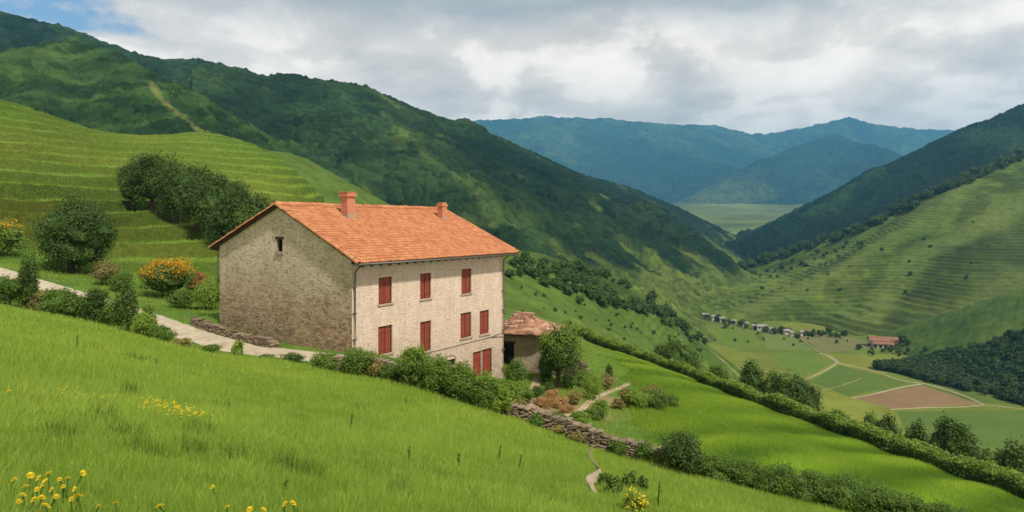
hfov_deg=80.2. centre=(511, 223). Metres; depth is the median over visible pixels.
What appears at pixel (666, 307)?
belt tree
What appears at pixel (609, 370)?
conifer
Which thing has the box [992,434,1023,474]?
bushy tree
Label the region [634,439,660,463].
wall plant
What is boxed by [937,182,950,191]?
crest tree
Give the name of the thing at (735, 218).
valley floor
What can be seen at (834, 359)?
farm track
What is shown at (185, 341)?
weed clump
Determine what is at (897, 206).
crest tree
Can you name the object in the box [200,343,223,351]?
weed clump
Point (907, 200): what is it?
crest tree
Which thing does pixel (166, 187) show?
broadleaf tree
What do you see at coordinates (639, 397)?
shrub
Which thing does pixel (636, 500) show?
yellow weed
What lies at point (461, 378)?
shrub
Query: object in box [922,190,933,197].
crest tree
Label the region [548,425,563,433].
wall plant
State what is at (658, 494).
weed stalk
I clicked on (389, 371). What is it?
wall plant
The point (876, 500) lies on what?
shrub
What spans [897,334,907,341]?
farm tree
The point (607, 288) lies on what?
belt tree
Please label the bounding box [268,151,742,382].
hillside
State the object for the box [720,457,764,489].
shrub
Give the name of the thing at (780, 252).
crest tree
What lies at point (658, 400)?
shrub
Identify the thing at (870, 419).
bushy tree
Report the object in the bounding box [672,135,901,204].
mountain
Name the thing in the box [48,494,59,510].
yellow flower
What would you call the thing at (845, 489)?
shrub
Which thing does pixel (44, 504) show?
yellow flower
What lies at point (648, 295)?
tall tree
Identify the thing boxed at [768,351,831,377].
crop field
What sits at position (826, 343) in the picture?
crop field
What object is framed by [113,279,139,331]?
shrub
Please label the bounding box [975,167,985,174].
crest tree
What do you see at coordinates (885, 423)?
bushy tree
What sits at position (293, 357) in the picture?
weed clump
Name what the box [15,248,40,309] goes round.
shrub
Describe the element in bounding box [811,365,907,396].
crop field
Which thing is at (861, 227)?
crest tree
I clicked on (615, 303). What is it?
belt tree
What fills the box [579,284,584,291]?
hillside bush
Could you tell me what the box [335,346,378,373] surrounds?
shrub
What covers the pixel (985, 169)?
crest tree
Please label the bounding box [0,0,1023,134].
sky
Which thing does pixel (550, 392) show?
dry plant
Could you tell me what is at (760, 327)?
village house
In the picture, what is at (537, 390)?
shrub
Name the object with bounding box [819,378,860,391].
farm track
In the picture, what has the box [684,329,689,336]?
slope bush
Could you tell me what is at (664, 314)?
belt tree
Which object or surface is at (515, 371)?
shrub
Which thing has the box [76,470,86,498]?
yellow flower
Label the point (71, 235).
round tree
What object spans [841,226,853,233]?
crest tree
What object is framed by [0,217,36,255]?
shrub
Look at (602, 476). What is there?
weed clump
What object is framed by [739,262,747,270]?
crest tree
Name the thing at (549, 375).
shrub
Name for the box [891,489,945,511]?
shrub
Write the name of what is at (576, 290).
belt tree
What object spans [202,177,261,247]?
broadleaf tree
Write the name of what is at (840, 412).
bushy tree
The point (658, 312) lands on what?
belt tree
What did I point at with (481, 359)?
door
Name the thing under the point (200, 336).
road
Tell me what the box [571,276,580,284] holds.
hillside bush
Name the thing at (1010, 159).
crest tree
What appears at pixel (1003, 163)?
crest tree
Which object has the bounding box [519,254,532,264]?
hillside bush
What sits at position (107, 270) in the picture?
shrub
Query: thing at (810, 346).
farm track
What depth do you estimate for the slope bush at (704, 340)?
350.99 m
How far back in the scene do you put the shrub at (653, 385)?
43.10 m
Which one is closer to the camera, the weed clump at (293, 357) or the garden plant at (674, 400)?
the weed clump at (293, 357)
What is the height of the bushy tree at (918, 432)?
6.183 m
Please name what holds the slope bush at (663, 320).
on the hillside at (328, 186)
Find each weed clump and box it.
[152,329,178,340]
[171,337,192,345]
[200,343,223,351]
[255,353,278,359]
[278,352,305,361]
[596,472,613,484]
[603,474,623,494]
[620,470,636,487]
[636,475,648,490]
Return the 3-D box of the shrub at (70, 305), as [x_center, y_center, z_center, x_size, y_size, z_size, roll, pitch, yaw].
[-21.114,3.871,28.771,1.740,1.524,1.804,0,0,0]
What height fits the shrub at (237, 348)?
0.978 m
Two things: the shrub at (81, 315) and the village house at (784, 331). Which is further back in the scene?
the village house at (784, 331)
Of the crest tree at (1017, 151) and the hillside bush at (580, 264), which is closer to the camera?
the hillside bush at (580, 264)
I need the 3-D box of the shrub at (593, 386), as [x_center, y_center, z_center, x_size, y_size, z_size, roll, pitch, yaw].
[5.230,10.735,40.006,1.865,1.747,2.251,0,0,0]
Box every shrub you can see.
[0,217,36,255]
[0,273,27,304]
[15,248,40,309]
[25,287,53,311]
[35,287,80,315]
[49,289,85,318]
[69,293,87,317]
[76,284,110,323]
[88,258,122,285]
[96,298,121,327]
[105,269,134,290]
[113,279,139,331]
[130,302,158,334]
[134,255,197,295]
[144,324,170,337]
[160,287,198,307]
[183,271,214,293]
[188,274,219,309]
[230,340,244,355]
[309,349,340,369]
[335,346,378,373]
[395,341,431,384]
[417,352,452,393]
[443,357,477,403]
[467,367,500,409]
[490,383,514,413]
[501,357,528,382]
[501,377,526,403]
[532,385,543,397]
[537,356,552,381]
[542,380,554,391]
[569,411,590,422]
[578,373,604,400]
[582,406,608,420]
[598,372,618,388]
[618,387,629,402]
[623,384,653,407]
[641,384,663,393]
[642,388,670,408]
[652,430,707,474]
[693,454,738,481]
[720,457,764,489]
[749,461,799,498]
[789,466,835,504]
[815,469,869,511]
[847,482,903,511]
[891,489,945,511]
[926,498,972,511]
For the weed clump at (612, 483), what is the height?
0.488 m
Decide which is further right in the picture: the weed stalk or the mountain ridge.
the weed stalk
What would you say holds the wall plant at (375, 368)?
on the stone wall at (595, 438)
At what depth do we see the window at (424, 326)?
34.49 m
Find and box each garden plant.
[514,399,526,405]
[521,387,534,401]
[552,411,566,417]
[560,374,577,387]
[576,369,592,384]
[591,400,610,408]
[611,398,625,408]
[666,393,680,407]
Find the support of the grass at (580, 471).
on the meadow
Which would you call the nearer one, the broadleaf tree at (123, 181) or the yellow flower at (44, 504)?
the yellow flower at (44, 504)
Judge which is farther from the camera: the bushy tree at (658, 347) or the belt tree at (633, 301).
the belt tree at (633, 301)
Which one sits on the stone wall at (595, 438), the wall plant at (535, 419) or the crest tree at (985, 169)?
the wall plant at (535, 419)
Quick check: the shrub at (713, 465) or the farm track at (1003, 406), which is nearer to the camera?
the shrub at (713, 465)
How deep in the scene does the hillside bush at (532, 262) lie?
199.57 m
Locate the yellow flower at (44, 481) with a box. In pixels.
[39,477,48,494]
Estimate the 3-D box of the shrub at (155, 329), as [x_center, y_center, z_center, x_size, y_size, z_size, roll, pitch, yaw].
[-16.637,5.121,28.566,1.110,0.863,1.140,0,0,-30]
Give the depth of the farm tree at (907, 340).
443.81 m
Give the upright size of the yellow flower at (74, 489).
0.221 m
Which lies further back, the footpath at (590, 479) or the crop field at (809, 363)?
the crop field at (809, 363)
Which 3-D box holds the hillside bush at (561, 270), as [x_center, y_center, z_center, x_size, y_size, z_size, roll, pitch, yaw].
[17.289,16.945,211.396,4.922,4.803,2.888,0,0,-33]
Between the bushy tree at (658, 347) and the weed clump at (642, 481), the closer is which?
the weed clump at (642, 481)
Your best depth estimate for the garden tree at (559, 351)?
40.92 m
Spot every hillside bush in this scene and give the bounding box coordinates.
[504,269,516,277]
[507,256,521,267]
[515,267,523,275]
[517,263,529,272]
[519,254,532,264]
[521,250,530,256]
[526,257,537,267]
[531,268,540,278]
[538,257,550,264]
[538,274,551,285]
[540,265,549,276]
[550,264,560,274]
[551,278,557,285]
[555,272,571,281]
[557,266,565,273]
[557,280,563,288]
[558,259,571,269]
[558,271,571,282]
[563,270,576,277]
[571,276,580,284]
[573,259,588,271]
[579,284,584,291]
[582,273,594,282]
[583,283,597,293]
[597,294,606,305]
[601,292,611,306]
[610,286,619,294]
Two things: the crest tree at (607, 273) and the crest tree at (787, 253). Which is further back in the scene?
the crest tree at (787, 253)
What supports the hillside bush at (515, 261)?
on the hillside at (328, 186)
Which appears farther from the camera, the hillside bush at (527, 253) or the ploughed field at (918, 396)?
the ploughed field at (918, 396)
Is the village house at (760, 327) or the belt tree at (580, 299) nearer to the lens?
the belt tree at (580, 299)
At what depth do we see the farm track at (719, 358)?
320.76 m
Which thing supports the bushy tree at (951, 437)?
on the valley floor
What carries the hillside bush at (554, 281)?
on the hillside at (328, 186)
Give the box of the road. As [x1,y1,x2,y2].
[0,267,343,360]
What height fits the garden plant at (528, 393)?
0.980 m
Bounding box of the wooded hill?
[876,289,1023,404]
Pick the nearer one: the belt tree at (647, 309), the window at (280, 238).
the window at (280, 238)
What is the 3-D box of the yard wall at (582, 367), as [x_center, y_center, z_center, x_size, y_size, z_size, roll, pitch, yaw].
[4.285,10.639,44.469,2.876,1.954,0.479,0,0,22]
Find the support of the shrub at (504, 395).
on the meadow
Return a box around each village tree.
[737,319,745,324]
[771,327,778,333]
[816,330,822,335]
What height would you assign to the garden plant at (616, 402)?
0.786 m
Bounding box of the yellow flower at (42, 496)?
[37,495,45,507]
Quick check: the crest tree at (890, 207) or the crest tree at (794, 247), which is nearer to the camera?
the crest tree at (890, 207)
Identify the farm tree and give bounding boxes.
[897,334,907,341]
[904,338,910,344]
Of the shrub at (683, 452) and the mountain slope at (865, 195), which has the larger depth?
the mountain slope at (865, 195)
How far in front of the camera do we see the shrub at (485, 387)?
24.18 m
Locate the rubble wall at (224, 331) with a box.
[189,315,278,347]
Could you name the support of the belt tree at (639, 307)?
on the hillside at (328, 186)
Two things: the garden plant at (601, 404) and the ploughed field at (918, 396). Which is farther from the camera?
the ploughed field at (918, 396)
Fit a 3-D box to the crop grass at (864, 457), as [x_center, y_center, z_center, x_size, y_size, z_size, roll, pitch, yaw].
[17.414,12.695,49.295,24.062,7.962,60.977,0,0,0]
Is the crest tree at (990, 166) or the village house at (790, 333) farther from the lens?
the crest tree at (990, 166)
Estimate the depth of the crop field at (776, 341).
469.01 m
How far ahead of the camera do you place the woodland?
360.41 m
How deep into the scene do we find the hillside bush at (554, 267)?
210.29 m
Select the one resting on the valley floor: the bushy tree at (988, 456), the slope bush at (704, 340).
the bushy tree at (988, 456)
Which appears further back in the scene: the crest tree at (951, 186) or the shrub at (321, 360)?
the crest tree at (951, 186)
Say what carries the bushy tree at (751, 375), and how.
on the valley floor
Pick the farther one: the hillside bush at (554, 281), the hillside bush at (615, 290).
the hillside bush at (615, 290)
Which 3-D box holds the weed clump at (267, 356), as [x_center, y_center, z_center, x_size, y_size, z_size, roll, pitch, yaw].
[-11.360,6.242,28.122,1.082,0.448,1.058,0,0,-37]
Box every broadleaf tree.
[115,154,140,210]
[126,149,167,210]
[143,152,193,223]
[169,161,217,231]
[183,170,234,239]
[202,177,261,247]
[215,173,245,192]
[225,191,275,228]
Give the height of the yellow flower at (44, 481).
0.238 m
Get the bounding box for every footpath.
[585,469,600,506]
[587,446,601,469]
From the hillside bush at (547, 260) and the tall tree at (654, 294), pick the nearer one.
the hillside bush at (547, 260)
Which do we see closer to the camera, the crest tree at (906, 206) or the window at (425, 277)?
the window at (425, 277)
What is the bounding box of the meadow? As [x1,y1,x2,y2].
[0,249,1020,511]
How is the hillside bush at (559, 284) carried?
on the hillside at (328, 186)
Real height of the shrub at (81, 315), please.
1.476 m
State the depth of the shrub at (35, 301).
29.10 m
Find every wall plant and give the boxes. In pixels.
[366,355,390,377]
[379,362,399,380]
[527,412,544,425]
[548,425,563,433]
[568,429,587,442]
[608,438,628,455]
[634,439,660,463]
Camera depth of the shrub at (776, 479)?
19.52 m
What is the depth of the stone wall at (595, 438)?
23.59 m
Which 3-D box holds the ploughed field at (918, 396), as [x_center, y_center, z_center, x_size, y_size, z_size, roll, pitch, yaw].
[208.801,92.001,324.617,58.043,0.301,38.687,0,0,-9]
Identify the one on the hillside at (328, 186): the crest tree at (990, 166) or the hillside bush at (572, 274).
the hillside bush at (572, 274)
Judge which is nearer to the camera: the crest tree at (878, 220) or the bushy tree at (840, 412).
the bushy tree at (840, 412)
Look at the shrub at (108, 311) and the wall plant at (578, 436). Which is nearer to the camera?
the wall plant at (578, 436)
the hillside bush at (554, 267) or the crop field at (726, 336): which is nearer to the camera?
the hillside bush at (554, 267)
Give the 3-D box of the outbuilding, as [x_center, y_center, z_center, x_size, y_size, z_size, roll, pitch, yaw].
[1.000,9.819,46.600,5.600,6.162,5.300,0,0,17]
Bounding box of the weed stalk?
[657,481,661,507]
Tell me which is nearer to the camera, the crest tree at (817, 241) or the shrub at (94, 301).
the shrub at (94, 301)
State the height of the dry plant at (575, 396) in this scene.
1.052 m
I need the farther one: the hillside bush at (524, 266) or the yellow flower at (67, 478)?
the hillside bush at (524, 266)
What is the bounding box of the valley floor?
[672,203,1023,460]
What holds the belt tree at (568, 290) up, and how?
on the hillside at (328, 186)
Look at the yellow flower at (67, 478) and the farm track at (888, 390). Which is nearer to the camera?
the yellow flower at (67, 478)
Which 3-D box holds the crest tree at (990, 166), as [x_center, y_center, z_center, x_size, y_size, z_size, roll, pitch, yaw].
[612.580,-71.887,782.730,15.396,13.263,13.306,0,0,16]
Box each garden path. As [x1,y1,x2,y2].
[528,376,540,407]
[564,382,629,415]
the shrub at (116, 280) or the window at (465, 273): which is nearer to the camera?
the window at (465, 273)
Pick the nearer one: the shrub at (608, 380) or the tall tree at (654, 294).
the shrub at (608, 380)
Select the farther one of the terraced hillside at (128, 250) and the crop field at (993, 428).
the crop field at (993, 428)
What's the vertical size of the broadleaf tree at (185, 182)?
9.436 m
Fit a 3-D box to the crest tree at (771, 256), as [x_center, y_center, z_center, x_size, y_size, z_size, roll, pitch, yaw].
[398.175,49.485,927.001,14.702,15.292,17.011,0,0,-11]
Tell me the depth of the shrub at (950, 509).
17.50 m
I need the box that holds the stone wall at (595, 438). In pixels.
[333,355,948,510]
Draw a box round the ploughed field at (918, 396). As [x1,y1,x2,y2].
[857,385,977,408]
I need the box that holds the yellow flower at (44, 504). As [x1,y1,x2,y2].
[42,502,50,511]
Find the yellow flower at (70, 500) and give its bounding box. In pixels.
[68,497,73,511]
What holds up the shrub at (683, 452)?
on the meadow
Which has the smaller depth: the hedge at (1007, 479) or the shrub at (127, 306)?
the shrub at (127, 306)
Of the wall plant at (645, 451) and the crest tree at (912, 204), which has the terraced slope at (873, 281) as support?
the crest tree at (912, 204)
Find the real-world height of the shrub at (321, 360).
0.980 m
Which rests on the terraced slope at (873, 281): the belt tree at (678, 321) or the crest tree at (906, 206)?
the crest tree at (906, 206)
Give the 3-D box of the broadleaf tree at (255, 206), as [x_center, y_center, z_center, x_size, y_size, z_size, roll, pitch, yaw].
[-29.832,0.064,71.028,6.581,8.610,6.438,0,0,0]
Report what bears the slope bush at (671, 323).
on the hillside at (328, 186)
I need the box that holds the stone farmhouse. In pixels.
[208,191,519,378]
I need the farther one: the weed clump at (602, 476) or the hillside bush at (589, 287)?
the hillside bush at (589, 287)
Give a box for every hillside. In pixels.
[0,99,327,276]
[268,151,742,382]
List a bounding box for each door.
[473,348,497,378]
[503,341,514,365]
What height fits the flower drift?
0.766 m
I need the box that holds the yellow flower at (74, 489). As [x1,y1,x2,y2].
[72,486,77,511]
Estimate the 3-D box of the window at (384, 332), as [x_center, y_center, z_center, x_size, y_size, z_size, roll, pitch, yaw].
[-6.685,6.115,31.874,0.266,1.569,1.174,0,0,34]
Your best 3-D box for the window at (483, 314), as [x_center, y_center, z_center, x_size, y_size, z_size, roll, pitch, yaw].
[-1.808,6.333,38.908,0.231,1.612,1.148,0,0,35]
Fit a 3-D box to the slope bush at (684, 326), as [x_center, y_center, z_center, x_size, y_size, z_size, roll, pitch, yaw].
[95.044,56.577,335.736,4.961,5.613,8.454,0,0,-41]
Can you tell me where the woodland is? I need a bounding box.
[871,328,1023,403]
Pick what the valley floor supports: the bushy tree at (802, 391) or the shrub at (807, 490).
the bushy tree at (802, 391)
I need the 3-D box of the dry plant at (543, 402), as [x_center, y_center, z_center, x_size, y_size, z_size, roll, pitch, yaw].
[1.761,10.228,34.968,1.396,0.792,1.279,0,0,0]
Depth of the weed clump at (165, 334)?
27.94 m
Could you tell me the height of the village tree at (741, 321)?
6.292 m
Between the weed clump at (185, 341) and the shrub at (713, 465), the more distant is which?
the weed clump at (185, 341)
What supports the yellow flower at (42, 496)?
on the meadow
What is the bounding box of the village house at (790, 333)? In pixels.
[787,331,794,336]
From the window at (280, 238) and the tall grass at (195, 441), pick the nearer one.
the tall grass at (195, 441)
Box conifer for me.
[605,362,612,376]
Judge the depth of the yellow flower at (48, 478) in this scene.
4.34 m
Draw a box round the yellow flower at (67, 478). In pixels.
[66,476,70,500]
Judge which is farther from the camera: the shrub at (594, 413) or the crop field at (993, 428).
the crop field at (993, 428)
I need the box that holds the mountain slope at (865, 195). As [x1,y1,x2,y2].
[723,104,1023,261]
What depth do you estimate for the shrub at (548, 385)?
38.88 m
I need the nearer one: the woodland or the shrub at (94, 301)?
the shrub at (94, 301)
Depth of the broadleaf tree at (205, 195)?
75.39 m
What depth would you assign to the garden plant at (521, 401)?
28.91 m
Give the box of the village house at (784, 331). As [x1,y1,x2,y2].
[782,329,790,334]
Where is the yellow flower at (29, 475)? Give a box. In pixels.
[26,472,35,499]
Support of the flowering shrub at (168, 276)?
on the meadow
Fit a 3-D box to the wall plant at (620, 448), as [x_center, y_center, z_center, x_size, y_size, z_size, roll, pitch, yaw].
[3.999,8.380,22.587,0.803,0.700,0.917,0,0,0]
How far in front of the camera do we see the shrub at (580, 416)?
31.30 m
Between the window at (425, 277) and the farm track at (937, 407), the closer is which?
the window at (425, 277)
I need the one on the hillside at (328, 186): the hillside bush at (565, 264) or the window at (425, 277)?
the hillside bush at (565, 264)
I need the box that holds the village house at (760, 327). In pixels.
[756,324,766,330]
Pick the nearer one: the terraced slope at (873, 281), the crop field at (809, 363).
the crop field at (809, 363)
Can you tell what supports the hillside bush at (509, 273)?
on the hillside at (328, 186)
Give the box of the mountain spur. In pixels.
[0,36,300,156]
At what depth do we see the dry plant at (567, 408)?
34.36 m
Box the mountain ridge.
[0,11,261,88]
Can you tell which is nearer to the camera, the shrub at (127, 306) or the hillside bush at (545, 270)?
the shrub at (127, 306)
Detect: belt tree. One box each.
[563,284,573,295]
[570,281,577,287]
[572,286,580,292]
[576,294,584,302]
[586,290,594,298]
[602,284,613,292]
[611,295,620,305]
[621,302,631,308]
[624,296,637,307]
[632,301,644,312]
[641,304,653,313]
[647,299,657,310]
[655,305,662,316]
[659,310,667,317]
[660,303,671,311]
[670,309,677,317]
[674,318,680,325]
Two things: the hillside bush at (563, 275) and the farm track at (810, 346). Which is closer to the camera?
the hillside bush at (563, 275)
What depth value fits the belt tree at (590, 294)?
208.71 m
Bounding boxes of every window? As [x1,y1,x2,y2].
[274,237,283,254]
[377,277,393,306]
[378,325,393,355]
[419,273,432,300]
[420,321,432,352]
[460,312,472,340]
[461,269,472,295]
[479,310,489,336]
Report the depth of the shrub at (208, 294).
41.46 m
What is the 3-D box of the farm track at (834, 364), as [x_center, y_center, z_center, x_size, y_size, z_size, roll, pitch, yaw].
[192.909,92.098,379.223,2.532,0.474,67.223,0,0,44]
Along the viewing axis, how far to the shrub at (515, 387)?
30.72 m
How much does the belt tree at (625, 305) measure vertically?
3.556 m
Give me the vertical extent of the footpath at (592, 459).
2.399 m
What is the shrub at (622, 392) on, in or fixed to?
on the meadow
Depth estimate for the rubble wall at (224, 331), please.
33.80 m
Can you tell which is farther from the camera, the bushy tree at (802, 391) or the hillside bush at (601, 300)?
the hillside bush at (601, 300)
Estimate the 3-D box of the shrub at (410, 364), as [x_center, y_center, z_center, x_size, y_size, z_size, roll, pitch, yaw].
[-4.104,5.867,25.375,1.633,2.036,1.585,0,0,0]
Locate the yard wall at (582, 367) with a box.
[552,359,589,378]
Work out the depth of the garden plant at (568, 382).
41.77 m
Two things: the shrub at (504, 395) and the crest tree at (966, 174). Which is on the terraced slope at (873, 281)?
the crest tree at (966, 174)
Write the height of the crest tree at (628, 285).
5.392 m
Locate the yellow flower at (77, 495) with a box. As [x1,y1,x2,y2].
[74,493,82,511]
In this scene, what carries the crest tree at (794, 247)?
on the terraced slope at (873, 281)
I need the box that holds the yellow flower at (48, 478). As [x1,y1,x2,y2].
[44,471,52,494]
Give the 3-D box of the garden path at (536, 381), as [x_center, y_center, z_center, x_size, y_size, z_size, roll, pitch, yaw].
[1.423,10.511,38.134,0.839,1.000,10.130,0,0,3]
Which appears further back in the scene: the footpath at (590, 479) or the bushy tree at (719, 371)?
the bushy tree at (719, 371)
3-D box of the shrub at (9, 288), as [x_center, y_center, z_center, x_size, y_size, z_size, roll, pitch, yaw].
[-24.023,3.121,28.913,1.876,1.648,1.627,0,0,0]
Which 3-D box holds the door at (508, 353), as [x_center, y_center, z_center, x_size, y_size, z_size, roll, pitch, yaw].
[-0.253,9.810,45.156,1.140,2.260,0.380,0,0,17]
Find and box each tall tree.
[645,291,652,302]
[650,289,658,299]
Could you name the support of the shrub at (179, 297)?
on the meadow
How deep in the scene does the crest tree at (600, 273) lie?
321.39 m
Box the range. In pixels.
[474,115,954,203]
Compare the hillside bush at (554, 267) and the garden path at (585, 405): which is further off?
the hillside bush at (554, 267)
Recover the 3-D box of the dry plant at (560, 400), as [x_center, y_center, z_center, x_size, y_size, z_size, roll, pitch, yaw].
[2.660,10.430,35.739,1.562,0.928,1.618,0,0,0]
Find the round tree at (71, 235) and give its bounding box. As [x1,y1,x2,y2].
[24,187,122,273]
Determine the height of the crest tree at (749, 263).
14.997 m
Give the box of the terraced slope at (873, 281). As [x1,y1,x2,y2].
[706,152,1023,335]
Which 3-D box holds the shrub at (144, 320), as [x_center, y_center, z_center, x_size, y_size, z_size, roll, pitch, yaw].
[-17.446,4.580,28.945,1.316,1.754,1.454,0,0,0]
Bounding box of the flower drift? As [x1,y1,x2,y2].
[61,386,212,416]
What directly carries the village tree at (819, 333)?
on the valley floor
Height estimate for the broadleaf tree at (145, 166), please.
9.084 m
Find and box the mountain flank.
[192,61,751,342]
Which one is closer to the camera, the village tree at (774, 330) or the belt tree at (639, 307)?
the belt tree at (639, 307)
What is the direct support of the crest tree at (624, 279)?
on the hillside at (328, 186)
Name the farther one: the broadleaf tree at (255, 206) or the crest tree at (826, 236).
the crest tree at (826, 236)
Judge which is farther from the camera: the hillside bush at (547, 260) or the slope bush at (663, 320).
the slope bush at (663, 320)
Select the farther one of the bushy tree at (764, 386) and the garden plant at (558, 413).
the bushy tree at (764, 386)
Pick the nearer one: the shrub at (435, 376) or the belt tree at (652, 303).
the shrub at (435, 376)
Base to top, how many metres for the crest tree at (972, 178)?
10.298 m
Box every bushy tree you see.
[652,341,664,352]
[653,335,704,370]
[703,363,730,379]
[737,355,766,390]
[755,368,785,394]
[764,369,823,411]
[830,405,850,419]
[862,410,878,425]
[877,411,902,434]
[902,417,930,442]
[929,411,985,461]
[978,444,993,467]
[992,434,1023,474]
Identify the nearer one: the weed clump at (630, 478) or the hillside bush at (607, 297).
the weed clump at (630, 478)
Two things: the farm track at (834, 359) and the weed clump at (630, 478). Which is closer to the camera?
the weed clump at (630, 478)
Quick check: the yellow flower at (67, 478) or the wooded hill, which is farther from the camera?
the wooded hill
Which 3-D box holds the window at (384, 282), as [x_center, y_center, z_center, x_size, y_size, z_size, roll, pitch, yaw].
[-6.691,3.532,31.870,0.264,1.497,1.119,0,0,35]
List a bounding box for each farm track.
[680,329,740,376]
[800,338,821,352]
[804,363,837,379]
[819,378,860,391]
[820,353,984,404]
[850,383,921,397]
[890,405,982,409]
[984,405,1023,409]
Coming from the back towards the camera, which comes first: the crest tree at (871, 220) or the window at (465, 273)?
the crest tree at (871, 220)
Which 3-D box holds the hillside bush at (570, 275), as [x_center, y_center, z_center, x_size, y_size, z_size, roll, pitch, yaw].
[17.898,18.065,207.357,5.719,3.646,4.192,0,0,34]
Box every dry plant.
[531,396,554,408]
[543,388,559,398]
[545,393,570,407]
[558,404,575,412]
[566,389,583,403]
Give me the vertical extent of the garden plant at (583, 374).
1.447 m
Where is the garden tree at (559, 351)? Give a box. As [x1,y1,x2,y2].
[535,317,587,388]
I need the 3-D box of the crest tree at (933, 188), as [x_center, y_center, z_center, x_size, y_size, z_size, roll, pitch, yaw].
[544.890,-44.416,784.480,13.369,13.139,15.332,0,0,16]
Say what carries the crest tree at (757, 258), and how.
on the terraced slope at (873, 281)
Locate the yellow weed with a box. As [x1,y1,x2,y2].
[622,486,650,511]
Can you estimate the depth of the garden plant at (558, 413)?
27.97 m
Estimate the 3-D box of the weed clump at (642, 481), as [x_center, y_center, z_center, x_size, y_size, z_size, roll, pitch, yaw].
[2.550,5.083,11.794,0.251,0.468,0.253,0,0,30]
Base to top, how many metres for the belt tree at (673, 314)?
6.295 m
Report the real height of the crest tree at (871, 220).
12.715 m
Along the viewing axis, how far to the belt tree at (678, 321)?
332.42 m
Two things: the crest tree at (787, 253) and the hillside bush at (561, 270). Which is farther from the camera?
the crest tree at (787, 253)
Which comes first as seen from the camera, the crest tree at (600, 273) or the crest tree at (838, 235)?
the crest tree at (600, 273)
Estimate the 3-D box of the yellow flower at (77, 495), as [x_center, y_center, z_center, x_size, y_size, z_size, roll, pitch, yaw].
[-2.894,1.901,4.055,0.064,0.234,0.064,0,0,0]
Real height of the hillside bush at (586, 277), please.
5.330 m
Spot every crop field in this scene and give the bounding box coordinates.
[704,324,761,348]
[762,332,813,350]
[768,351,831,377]
[800,334,872,352]
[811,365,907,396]
[897,411,1023,446]
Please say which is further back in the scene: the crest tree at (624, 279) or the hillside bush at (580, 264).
the crest tree at (624, 279)
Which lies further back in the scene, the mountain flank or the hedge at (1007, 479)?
the mountain flank
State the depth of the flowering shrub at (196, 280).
46.18 m
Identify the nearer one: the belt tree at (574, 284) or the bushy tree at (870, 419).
the bushy tree at (870, 419)
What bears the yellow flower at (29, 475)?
on the meadow
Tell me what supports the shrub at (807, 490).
on the meadow
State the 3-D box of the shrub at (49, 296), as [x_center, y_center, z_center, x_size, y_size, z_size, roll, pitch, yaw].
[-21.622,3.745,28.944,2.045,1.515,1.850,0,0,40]
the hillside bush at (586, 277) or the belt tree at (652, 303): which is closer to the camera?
the hillside bush at (586, 277)
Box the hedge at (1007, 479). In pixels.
[572,324,1023,498]
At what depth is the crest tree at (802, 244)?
899.83 m
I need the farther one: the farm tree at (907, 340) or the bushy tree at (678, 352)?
the farm tree at (907, 340)
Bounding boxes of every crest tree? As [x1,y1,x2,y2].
[594,270,602,276]
[602,269,611,277]
[619,277,627,284]
[625,281,632,288]
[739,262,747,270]
[747,260,754,267]
[755,254,760,262]
[768,252,777,259]
[777,248,783,256]
[783,250,791,256]
[791,244,800,252]
[796,240,808,249]
[814,238,821,244]
[820,233,829,241]
[833,230,844,239]
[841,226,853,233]
[856,225,866,231]
[869,215,884,223]
[869,216,875,224]
[885,204,894,211]
[892,203,901,209]
[901,197,910,202]
[903,203,912,209]
[908,200,916,208]
[911,193,922,199]
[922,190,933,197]
[929,184,936,193]
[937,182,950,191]
[947,181,955,188]
[956,178,964,184]
[958,171,969,179]
[967,175,976,181]
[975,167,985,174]
[976,165,991,172]
[981,164,993,171]
[994,159,1009,167]
[1005,155,1015,163]
[1013,148,1023,154]
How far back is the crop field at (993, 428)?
281.52 m
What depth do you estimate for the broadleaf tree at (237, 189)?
84.00 m
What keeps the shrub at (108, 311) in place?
on the meadow
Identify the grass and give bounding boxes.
[0,303,859,511]
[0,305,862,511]
[0,378,754,511]
[41,342,448,499]
[605,348,1023,511]
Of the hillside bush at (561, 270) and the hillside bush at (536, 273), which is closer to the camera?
the hillside bush at (536, 273)
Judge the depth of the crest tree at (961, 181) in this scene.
759.60 m
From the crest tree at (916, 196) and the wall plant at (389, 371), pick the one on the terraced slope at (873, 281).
the crest tree at (916, 196)
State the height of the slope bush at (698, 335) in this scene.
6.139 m
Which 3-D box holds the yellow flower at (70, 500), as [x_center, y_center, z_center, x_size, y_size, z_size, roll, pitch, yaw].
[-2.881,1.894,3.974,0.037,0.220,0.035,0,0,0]
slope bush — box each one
[661,317,666,323]
[668,319,676,326]
[679,322,691,330]
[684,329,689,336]
[692,331,702,340]
[701,337,708,344]
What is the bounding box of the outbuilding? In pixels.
[503,311,564,373]
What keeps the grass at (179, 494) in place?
on the meadow
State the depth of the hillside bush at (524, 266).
190.40 m
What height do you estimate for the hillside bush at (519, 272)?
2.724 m

